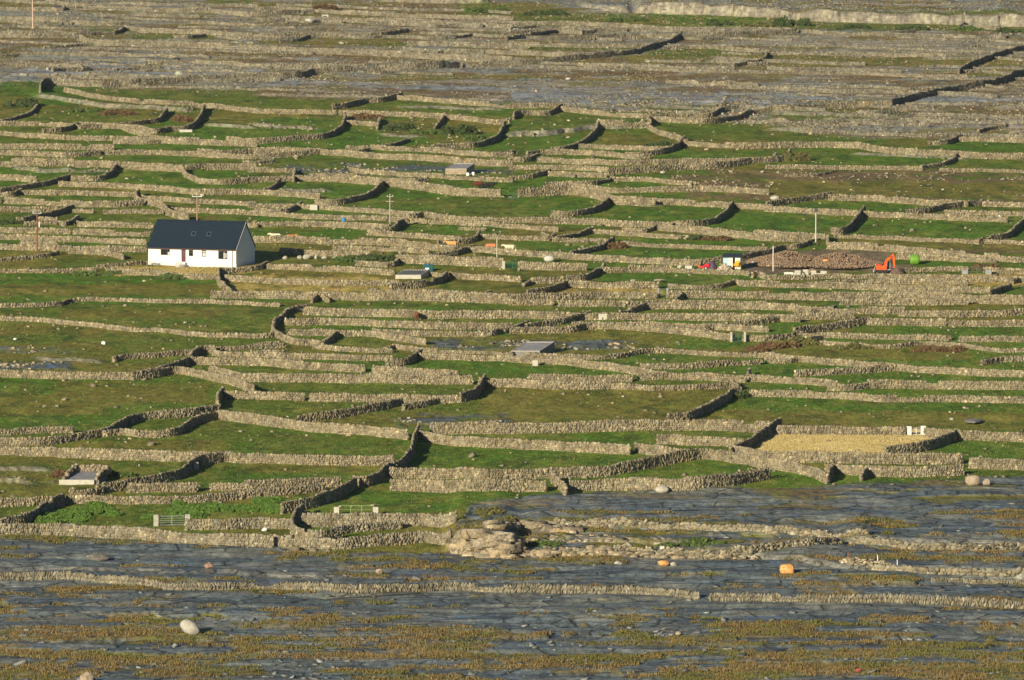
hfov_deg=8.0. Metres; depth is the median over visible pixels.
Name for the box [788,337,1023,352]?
stone wall
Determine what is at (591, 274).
stone wall
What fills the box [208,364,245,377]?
stone wall
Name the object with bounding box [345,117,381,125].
stone wall
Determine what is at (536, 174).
stone wall
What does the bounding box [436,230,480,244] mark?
stone wall
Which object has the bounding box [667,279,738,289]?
stone wall
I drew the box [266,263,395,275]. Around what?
stone wall
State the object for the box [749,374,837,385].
stone wall
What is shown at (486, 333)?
stone wall
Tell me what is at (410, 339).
stone wall
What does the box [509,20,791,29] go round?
stone wall
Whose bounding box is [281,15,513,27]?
stone wall
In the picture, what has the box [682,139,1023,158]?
stone wall
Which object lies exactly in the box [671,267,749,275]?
stone wall
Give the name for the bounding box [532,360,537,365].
trough
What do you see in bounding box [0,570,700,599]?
stone wall
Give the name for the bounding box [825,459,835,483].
stone wall
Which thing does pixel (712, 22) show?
bush
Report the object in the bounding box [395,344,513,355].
stone wall
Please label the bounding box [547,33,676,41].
stone wall
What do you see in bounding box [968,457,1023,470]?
stone wall
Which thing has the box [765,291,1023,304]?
stone wall
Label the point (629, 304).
stone wall
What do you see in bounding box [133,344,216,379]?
stone wall
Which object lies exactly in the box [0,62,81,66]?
stone wall
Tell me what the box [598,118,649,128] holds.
stone wall
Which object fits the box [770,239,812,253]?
stone wall
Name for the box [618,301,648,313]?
stone wall
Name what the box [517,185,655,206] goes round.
stone wall
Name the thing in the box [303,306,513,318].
stone wall
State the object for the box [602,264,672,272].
stone wall
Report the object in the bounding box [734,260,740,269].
cement mixer
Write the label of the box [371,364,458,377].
stone wall
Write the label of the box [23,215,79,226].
stone wall
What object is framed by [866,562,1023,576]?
stone wall
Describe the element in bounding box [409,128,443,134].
bush
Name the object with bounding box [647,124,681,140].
stone wall
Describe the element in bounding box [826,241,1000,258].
stone wall
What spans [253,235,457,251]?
stone wall
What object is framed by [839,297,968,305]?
stone wall
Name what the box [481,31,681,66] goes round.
stone wall
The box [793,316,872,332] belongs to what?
stone wall
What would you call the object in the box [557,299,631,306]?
stone wall
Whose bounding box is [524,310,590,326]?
stone wall
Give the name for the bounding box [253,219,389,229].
stone wall
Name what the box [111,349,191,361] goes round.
stone wall
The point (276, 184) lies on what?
stone wall
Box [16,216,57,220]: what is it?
stone wall
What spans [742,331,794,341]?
stone wall
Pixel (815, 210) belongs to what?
utility pole
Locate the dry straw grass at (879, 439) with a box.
[751,428,943,453]
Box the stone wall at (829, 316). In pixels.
[797,312,855,319]
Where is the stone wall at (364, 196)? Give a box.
[314,180,383,204]
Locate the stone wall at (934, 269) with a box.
[904,266,968,271]
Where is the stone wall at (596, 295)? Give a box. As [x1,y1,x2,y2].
[498,291,657,300]
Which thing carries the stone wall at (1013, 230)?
on the ground at (774, 502)
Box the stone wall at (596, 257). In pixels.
[451,246,701,265]
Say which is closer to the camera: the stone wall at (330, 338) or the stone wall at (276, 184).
the stone wall at (330, 338)
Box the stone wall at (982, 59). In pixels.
[957,45,1023,73]
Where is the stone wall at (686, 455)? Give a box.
[389,448,825,482]
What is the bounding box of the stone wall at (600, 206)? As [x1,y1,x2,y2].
[550,196,609,217]
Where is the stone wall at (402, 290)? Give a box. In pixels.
[367,287,511,295]
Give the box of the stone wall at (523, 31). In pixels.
[509,29,582,34]
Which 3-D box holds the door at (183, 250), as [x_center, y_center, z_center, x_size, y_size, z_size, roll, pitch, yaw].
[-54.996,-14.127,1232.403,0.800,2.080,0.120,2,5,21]
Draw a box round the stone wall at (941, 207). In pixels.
[906,198,985,213]
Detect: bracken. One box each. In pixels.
[33,510,93,523]
[56,501,122,515]
[140,505,207,519]
[164,499,231,512]
[218,503,280,513]
[251,496,304,504]
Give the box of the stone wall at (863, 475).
[859,463,872,481]
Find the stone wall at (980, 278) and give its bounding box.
[907,273,1023,282]
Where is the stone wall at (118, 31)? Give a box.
[78,23,130,35]
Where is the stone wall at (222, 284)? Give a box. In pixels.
[216,268,232,290]
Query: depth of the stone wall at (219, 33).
1723.91 m
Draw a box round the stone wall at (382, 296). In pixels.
[210,289,513,303]
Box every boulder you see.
[80,672,93,679]
[86,554,109,560]
[180,619,199,635]
[204,562,213,568]
[303,254,309,258]
[305,17,315,22]
[376,569,382,573]
[544,255,554,261]
[655,485,668,492]
[658,560,668,565]
[770,195,779,199]
[780,564,793,573]
[964,419,982,423]
[965,475,979,485]
[983,478,989,484]
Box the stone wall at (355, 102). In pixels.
[331,91,402,109]
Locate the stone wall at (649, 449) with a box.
[634,441,684,455]
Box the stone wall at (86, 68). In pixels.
[51,65,160,71]
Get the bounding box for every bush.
[0,218,23,224]
[2,97,39,107]
[49,468,65,477]
[64,107,106,112]
[71,270,122,275]
[97,108,137,115]
[107,469,134,477]
[156,272,187,279]
[171,114,193,122]
[311,2,339,9]
[331,255,373,261]
[344,253,395,261]
[352,112,385,118]
[381,121,416,130]
[407,143,431,147]
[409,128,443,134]
[438,124,479,134]
[456,523,480,530]
[463,134,488,140]
[464,6,496,12]
[474,505,505,514]
[504,514,534,520]
[521,9,567,15]
[525,539,565,546]
[604,15,647,21]
[604,240,628,248]
[643,139,684,147]
[654,535,728,547]
[678,234,708,239]
[698,235,733,241]
[705,18,730,25]
[732,390,749,398]
[741,21,775,27]
[745,344,769,352]
[758,341,801,349]
[772,15,812,26]
[783,151,811,161]
[787,335,823,345]
[829,342,874,349]
[836,23,872,29]
[895,24,930,30]
[910,344,965,351]
[952,25,984,30]
[969,262,1000,270]
[995,26,1020,32]
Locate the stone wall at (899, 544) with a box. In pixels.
[848,537,1023,550]
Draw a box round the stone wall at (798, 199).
[765,191,832,205]
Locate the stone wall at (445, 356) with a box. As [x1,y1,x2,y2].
[417,352,509,361]
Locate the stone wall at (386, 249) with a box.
[332,245,429,253]
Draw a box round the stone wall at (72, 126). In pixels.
[41,122,78,132]
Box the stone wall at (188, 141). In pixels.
[116,135,257,146]
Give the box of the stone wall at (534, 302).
[509,298,554,305]
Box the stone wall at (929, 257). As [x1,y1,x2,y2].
[895,253,996,262]
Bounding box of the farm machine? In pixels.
[696,263,708,268]
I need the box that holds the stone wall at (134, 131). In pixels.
[122,126,200,138]
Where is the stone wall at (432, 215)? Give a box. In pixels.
[423,211,530,222]
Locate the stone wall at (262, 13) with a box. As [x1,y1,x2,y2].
[210,8,314,16]
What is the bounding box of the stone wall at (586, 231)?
[554,226,594,238]
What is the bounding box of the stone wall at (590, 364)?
[508,355,672,374]
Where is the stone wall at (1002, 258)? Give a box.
[995,254,1023,262]
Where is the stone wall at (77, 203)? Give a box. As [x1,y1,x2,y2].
[3,196,143,207]
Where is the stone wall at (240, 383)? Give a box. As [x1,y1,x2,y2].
[130,366,255,391]
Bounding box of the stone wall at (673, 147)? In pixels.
[624,135,685,155]
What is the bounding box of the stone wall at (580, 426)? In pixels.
[429,418,769,434]
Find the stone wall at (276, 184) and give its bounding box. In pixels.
[256,178,280,189]
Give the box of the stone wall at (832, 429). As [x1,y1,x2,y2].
[776,424,906,435]
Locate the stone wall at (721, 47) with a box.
[663,44,769,51]
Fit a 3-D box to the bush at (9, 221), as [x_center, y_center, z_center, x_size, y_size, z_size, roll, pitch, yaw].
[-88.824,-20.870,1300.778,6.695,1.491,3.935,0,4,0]
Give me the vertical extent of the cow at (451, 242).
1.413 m
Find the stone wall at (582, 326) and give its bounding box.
[509,322,735,340]
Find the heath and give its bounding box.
[0,0,1023,138]
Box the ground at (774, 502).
[0,0,1023,679]
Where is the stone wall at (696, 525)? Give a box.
[552,515,868,537]
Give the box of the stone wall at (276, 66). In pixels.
[148,59,341,68]
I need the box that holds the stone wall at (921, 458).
[731,444,963,464]
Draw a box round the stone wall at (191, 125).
[78,104,205,133]
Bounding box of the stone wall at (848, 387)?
[826,382,869,390]
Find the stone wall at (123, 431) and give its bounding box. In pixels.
[102,428,139,436]
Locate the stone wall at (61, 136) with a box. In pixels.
[0,131,116,140]
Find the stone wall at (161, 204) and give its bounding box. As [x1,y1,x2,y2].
[134,188,189,219]
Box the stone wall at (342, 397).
[308,392,461,402]
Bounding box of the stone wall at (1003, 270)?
[983,266,1023,273]
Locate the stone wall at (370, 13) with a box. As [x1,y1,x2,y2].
[253,6,513,20]
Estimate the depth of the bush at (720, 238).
1273.97 m
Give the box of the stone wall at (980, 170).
[939,167,1023,172]
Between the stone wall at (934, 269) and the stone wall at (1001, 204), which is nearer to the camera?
the stone wall at (934, 269)
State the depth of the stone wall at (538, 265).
1225.18 m
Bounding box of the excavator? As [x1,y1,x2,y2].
[873,253,895,272]
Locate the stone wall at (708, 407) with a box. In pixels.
[666,386,742,420]
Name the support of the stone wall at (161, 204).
on the ground at (774, 502)
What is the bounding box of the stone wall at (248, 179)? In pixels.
[197,175,292,184]
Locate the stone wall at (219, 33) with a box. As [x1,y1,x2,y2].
[123,24,370,37]
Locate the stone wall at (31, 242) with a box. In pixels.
[19,240,58,245]
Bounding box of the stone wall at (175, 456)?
[0,445,394,465]
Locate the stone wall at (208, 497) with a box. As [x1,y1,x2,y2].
[65,482,326,504]
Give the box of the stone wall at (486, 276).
[429,271,521,281]
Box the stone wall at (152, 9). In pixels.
[82,4,207,12]
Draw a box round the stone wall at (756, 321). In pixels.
[702,311,801,329]
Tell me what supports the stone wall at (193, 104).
on the ground at (774, 502)
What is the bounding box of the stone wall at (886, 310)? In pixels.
[793,305,905,314]
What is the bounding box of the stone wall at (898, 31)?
[868,28,915,35]
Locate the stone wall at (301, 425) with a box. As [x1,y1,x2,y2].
[217,409,409,439]
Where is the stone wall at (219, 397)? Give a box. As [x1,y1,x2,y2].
[215,386,224,403]
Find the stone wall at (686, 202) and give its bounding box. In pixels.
[652,197,773,209]
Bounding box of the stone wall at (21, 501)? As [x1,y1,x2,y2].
[0,495,52,506]
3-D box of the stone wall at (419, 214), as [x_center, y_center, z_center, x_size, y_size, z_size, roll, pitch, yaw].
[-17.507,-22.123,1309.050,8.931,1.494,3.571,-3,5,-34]
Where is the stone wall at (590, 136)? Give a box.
[550,119,598,149]
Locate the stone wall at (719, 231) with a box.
[657,223,811,241]
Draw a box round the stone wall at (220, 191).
[58,180,320,198]
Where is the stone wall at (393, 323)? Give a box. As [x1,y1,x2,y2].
[284,316,512,329]
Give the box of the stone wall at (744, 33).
[675,28,796,37]
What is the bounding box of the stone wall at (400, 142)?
[346,138,411,148]
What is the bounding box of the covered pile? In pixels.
[708,261,716,269]
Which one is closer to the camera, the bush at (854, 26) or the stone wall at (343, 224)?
the stone wall at (343, 224)
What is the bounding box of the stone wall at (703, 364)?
[640,358,763,369]
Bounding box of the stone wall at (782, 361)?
[764,355,799,363]
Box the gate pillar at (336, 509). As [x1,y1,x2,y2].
[334,507,338,513]
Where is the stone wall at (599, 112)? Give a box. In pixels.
[560,106,684,118]
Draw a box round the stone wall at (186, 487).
[126,482,198,492]
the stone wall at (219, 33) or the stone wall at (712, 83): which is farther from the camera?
the stone wall at (219, 33)
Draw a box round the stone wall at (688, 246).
[620,240,769,250]
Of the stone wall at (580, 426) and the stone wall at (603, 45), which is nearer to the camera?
the stone wall at (580, 426)
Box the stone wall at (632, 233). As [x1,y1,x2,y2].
[591,229,689,239]
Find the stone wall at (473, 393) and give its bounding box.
[459,373,485,402]
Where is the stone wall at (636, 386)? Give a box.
[608,382,732,390]
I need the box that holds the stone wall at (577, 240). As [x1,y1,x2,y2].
[552,237,605,242]
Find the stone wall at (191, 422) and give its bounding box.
[139,411,226,437]
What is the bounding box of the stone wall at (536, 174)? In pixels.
[509,169,551,179]
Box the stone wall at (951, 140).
[927,134,962,145]
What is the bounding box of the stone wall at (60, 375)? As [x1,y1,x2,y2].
[0,369,130,379]
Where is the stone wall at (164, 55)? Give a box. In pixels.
[0,51,177,58]
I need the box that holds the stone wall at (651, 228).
[622,222,657,232]
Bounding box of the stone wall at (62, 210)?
[21,204,75,221]
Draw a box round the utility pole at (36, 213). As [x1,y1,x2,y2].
[33,212,40,253]
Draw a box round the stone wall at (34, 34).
[0,31,77,37]
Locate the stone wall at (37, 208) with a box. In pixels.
[0,205,57,211]
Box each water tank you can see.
[395,270,428,278]
[445,163,474,173]
[511,341,554,355]
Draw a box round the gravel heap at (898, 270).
[890,267,904,274]
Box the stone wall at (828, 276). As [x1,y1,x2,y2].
[765,272,907,279]
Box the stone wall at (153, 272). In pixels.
[105,267,216,279]
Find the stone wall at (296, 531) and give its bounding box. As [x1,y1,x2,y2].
[289,503,343,539]
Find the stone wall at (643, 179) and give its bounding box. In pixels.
[611,176,674,183]
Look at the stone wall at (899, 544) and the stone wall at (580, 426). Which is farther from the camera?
the stone wall at (580, 426)
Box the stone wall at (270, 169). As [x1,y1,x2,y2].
[247,166,293,172]
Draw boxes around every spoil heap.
[745,250,816,267]
[811,252,883,268]
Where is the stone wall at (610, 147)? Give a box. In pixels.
[578,143,667,149]
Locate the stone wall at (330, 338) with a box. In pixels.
[310,331,337,345]
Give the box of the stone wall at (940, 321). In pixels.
[866,317,946,326]
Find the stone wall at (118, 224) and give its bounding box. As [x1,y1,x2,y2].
[76,220,153,228]
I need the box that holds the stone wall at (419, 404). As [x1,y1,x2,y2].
[401,398,439,410]
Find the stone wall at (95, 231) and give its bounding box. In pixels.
[72,228,150,236]
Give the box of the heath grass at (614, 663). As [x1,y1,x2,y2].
[0,508,1023,679]
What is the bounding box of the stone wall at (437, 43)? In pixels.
[406,40,513,46]
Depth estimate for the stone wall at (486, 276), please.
1209.36 m
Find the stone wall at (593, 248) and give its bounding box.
[569,236,614,253]
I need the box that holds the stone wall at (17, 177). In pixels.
[0,174,37,181]
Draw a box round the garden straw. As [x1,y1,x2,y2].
[111,266,221,276]
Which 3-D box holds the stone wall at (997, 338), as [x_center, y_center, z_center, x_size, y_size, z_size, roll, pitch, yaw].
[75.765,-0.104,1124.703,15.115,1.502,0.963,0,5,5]
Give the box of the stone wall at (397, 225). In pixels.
[373,218,409,230]
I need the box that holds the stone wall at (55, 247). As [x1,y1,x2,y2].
[0,243,147,252]
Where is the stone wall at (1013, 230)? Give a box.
[976,216,1023,244]
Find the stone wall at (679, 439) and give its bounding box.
[656,433,743,446]
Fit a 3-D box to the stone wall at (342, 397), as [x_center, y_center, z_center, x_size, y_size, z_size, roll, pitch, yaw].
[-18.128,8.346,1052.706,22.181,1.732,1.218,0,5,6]
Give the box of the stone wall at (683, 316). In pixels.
[512,310,800,322]
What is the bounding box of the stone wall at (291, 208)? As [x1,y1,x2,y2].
[254,201,302,212]
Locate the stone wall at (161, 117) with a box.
[78,108,168,129]
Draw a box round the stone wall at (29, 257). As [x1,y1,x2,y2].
[0,251,59,261]
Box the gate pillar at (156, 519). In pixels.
[153,514,158,525]
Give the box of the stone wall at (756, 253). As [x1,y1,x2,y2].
[695,249,770,263]
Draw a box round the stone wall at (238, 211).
[170,207,387,220]
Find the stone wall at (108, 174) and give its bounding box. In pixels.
[71,160,118,180]
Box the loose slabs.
[0,486,1023,679]
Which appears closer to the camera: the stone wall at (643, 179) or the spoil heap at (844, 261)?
the spoil heap at (844, 261)
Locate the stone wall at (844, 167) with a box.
[765,164,922,170]
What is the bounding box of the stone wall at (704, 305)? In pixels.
[646,300,798,310]
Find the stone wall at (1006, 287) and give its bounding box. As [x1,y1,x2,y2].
[987,282,1011,294]
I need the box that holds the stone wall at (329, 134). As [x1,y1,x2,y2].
[225,112,346,143]
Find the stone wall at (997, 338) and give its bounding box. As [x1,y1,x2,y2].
[958,334,1023,342]
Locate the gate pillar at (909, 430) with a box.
[906,426,911,435]
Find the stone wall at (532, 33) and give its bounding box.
[505,29,556,39]
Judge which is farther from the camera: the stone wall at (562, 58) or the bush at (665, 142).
the stone wall at (562, 58)
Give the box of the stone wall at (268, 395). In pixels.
[222,390,305,400]
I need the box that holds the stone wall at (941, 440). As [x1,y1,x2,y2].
[884,428,958,454]
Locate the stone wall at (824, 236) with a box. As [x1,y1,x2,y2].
[753,229,829,243]
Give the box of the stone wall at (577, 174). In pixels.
[548,170,607,177]
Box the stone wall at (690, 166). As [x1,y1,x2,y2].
[607,148,791,174]
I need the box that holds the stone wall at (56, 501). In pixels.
[0,493,65,525]
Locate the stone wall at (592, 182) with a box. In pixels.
[545,175,614,185]
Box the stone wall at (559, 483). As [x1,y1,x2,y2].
[550,472,568,495]
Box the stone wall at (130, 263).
[95,259,147,267]
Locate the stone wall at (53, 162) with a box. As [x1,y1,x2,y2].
[11,157,183,171]
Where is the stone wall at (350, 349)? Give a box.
[312,344,393,352]
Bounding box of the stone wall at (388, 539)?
[270,528,451,549]
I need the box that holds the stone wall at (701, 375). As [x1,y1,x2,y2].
[637,371,746,382]
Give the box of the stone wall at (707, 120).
[647,100,891,124]
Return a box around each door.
[182,249,185,261]
[729,258,732,268]
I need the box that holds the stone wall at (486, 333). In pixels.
[372,320,528,336]
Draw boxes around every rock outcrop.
[334,430,351,435]
[444,528,525,558]
[482,520,583,532]
[513,544,614,557]
[525,534,678,544]
[609,550,758,559]
[839,556,891,564]
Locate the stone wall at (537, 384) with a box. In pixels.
[477,378,611,389]
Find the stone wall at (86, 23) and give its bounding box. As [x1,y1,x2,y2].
[0,16,129,25]
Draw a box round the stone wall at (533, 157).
[513,153,540,161]
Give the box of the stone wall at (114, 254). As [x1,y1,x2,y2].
[68,248,124,259]
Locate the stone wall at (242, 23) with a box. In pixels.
[191,20,297,25]
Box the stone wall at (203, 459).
[101,451,231,492]
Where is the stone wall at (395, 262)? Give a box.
[355,252,402,267]
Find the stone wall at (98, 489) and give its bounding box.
[68,484,103,495]
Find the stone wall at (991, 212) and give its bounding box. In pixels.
[944,209,1023,215]
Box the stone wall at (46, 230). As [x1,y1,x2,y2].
[0,226,71,233]
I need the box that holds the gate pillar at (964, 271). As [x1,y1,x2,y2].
[962,269,967,273]
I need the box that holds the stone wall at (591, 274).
[566,262,605,281]
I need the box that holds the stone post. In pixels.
[194,462,198,469]
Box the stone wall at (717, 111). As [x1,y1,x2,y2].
[685,107,724,117]
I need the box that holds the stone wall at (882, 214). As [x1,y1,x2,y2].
[764,205,1008,222]
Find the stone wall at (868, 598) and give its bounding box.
[708,591,1023,608]
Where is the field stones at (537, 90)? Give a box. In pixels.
[0,0,1023,138]
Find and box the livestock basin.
[59,463,111,484]
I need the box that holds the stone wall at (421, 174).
[349,167,513,181]
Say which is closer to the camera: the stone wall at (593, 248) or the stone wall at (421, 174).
the stone wall at (593, 248)
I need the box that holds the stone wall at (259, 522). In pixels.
[184,516,290,529]
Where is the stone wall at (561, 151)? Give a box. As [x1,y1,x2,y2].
[526,148,650,158]
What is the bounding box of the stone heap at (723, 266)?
[717,263,731,270]
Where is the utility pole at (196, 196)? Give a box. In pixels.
[192,195,201,219]
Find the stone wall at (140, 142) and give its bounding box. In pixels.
[113,139,161,144]
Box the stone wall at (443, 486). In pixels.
[389,478,546,492]
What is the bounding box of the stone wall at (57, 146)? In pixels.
[0,143,114,149]
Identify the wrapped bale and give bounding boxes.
[910,254,919,264]
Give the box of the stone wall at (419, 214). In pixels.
[388,211,429,218]
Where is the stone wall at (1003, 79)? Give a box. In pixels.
[890,69,1023,104]
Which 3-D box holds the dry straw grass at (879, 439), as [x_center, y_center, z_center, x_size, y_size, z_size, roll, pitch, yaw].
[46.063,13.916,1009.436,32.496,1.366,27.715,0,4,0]
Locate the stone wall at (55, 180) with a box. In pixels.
[0,174,70,191]
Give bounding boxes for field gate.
[159,516,184,524]
[340,505,371,513]
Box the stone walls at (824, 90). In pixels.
[0,0,1023,387]
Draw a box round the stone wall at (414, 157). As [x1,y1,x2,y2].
[253,146,513,166]
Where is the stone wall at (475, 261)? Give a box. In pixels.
[395,254,503,267]
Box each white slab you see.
[310,205,317,209]
[599,314,607,319]
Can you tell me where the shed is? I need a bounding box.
[722,253,741,268]
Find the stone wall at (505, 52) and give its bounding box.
[451,49,547,55]
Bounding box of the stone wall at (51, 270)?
[0,267,96,272]
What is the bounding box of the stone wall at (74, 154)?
[48,150,101,157]
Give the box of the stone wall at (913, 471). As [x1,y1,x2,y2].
[824,463,964,477]
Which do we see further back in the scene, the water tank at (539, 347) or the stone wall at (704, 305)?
the stone wall at (704, 305)
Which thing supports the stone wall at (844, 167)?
on the ground at (774, 502)
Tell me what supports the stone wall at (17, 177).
on the ground at (774, 502)
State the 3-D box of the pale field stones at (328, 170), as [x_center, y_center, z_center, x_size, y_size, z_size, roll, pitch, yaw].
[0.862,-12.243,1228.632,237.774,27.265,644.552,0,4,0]
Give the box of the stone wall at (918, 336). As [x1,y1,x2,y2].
[795,330,951,340]
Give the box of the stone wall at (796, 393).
[749,389,1023,403]
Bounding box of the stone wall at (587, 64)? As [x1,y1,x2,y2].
[578,62,734,69]
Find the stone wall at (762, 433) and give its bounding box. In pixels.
[729,417,782,451]
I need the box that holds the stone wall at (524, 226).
[388,216,559,231]
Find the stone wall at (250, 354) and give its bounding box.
[247,349,285,357]
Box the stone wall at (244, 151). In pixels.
[196,148,252,153]
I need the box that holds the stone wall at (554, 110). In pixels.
[512,103,562,119]
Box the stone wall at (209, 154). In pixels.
[0,149,319,158]
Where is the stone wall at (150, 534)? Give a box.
[0,522,273,547]
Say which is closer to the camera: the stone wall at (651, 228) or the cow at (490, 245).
the cow at (490, 245)
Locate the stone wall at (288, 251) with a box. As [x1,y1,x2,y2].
[279,247,370,255]
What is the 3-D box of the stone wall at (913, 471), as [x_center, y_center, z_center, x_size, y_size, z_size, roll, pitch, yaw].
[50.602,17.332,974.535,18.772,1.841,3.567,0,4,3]
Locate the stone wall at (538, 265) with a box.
[517,261,587,270]
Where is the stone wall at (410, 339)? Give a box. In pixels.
[286,328,426,344]
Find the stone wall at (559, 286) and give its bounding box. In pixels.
[526,279,570,294]
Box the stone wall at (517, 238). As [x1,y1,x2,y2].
[479,233,550,240]
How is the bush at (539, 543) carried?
on the ground at (774, 502)
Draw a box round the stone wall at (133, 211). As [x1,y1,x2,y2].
[103,208,163,213]
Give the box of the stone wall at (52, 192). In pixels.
[19,189,133,196]
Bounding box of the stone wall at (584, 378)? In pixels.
[529,373,632,381]
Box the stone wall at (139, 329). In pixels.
[0,315,275,338]
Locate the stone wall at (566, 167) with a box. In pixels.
[509,164,609,171]
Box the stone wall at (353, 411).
[296,397,403,421]
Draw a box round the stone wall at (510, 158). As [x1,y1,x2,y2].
[490,154,530,160]
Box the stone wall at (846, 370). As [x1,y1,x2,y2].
[793,363,907,376]
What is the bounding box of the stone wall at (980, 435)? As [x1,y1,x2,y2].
[923,427,1023,441]
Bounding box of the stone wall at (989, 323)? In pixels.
[948,319,1023,326]
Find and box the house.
[147,219,255,266]
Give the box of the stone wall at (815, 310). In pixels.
[808,304,837,312]
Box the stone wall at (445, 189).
[293,172,500,196]
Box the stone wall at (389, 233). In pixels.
[367,229,462,239]
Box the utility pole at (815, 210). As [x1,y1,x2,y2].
[814,209,817,241]
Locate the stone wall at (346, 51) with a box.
[78,34,513,61]
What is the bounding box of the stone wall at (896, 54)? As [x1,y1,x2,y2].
[765,51,946,56]
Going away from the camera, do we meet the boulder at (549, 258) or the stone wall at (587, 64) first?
the boulder at (549, 258)
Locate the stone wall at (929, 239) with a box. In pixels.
[833,234,1023,244]
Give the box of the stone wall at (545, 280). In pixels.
[530,276,564,283]
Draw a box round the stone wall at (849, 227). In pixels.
[830,205,865,234]
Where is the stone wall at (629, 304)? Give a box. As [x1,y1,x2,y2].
[622,299,767,306]
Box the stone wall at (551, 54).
[509,49,619,56]
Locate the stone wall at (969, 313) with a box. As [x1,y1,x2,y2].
[899,308,1023,317]
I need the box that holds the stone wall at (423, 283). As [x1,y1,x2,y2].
[389,271,448,289]
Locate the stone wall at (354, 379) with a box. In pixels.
[241,372,473,384]
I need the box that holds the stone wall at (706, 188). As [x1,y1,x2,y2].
[571,182,769,194]
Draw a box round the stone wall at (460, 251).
[423,244,473,255]
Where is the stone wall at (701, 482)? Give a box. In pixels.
[568,467,770,490]
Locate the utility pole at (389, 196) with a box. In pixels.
[386,195,393,226]
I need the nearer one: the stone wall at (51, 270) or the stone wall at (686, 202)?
the stone wall at (51, 270)
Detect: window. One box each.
[160,249,169,255]
[218,251,227,259]
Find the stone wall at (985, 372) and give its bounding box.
[764,352,1023,377]
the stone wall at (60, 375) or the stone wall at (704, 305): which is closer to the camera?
the stone wall at (60, 375)
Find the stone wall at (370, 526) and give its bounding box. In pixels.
[330,521,403,533]
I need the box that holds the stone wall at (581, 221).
[530,216,672,226]
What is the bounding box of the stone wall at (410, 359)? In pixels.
[385,349,422,365]
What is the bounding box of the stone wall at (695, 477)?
[629,467,764,481]
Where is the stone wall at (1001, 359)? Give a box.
[979,355,1023,365]
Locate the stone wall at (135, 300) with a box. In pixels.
[0,296,280,307]
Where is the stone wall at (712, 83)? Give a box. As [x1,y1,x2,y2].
[665,79,759,86]
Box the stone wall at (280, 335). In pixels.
[270,303,312,345]
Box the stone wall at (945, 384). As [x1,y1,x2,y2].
[867,378,1023,389]
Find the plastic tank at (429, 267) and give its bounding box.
[423,263,433,270]
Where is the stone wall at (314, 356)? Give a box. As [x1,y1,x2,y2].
[211,349,394,360]
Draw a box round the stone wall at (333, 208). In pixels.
[248,203,422,214]
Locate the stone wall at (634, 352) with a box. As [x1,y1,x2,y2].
[526,347,764,359]
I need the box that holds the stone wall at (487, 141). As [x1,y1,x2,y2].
[431,120,505,148]
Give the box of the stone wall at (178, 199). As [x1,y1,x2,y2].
[141,194,256,205]
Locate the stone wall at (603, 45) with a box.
[509,40,644,47]
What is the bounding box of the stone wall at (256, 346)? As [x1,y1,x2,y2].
[196,342,286,350]
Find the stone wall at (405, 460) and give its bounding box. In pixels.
[388,423,419,468]
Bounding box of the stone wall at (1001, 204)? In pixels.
[982,201,1023,207]
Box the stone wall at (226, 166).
[206,163,257,169]
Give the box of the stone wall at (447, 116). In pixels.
[339,110,510,124]
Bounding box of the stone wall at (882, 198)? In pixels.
[828,193,968,206]
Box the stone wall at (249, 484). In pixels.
[209,476,342,490]
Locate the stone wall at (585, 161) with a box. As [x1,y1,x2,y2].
[536,156,754,165]
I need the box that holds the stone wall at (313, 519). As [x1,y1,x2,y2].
[301,510,457,527]
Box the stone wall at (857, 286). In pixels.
[740,279,989,292]
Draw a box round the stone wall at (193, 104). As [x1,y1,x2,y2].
[63,87,336,114]
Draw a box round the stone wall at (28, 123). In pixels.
[0,120,77,127]
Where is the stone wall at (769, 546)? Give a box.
[543,535,844,558]
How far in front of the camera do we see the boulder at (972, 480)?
963.86 m
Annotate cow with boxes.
[414,311,418,319]
[444,241,457,245]
[471,182,483,187]
[478,184,488,189]
[485,182,497,186]
[485,244,495,247]
[501,244,515,248]
[811,336,823,340]
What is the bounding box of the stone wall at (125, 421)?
[0,403,220,445]
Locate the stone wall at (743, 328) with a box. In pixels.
[571,321,769,332]
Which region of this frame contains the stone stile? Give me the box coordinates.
[179,129,192,131]
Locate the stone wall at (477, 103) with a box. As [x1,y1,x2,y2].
[397,94,564,108]
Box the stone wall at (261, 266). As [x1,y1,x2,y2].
[220,261,269,273]
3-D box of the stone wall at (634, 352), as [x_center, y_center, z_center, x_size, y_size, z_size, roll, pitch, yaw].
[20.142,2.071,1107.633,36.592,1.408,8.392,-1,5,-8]
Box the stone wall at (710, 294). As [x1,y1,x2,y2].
[666,290,769,298]
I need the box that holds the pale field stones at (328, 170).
[0,98,1023,551]
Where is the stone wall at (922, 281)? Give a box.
[805,277,968,285]
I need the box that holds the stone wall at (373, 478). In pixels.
[353,462,390,486]
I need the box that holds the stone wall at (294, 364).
[190,355,366,372]
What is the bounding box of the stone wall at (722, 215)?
[671,200,733,225]
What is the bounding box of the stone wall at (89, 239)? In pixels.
[0,233,147,244]
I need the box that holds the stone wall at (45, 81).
[38,60,459,92]
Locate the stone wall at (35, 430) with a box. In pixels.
[0,425,73,435]
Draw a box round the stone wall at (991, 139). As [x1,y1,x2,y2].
[958,136,1023,142]
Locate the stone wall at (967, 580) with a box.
[930,577,1023,584]
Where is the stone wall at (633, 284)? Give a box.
[567,280,659,288]
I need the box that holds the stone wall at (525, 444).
[418,430,631,454]
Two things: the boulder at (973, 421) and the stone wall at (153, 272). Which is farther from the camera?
the stone wall at (153, 272)
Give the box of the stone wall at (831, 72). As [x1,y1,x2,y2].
[765,70,968,77]
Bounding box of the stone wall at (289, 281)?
[224,274,399,285]
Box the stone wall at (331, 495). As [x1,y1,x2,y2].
[280,476,357,513]
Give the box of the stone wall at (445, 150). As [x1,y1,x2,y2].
[370,144,513,156]

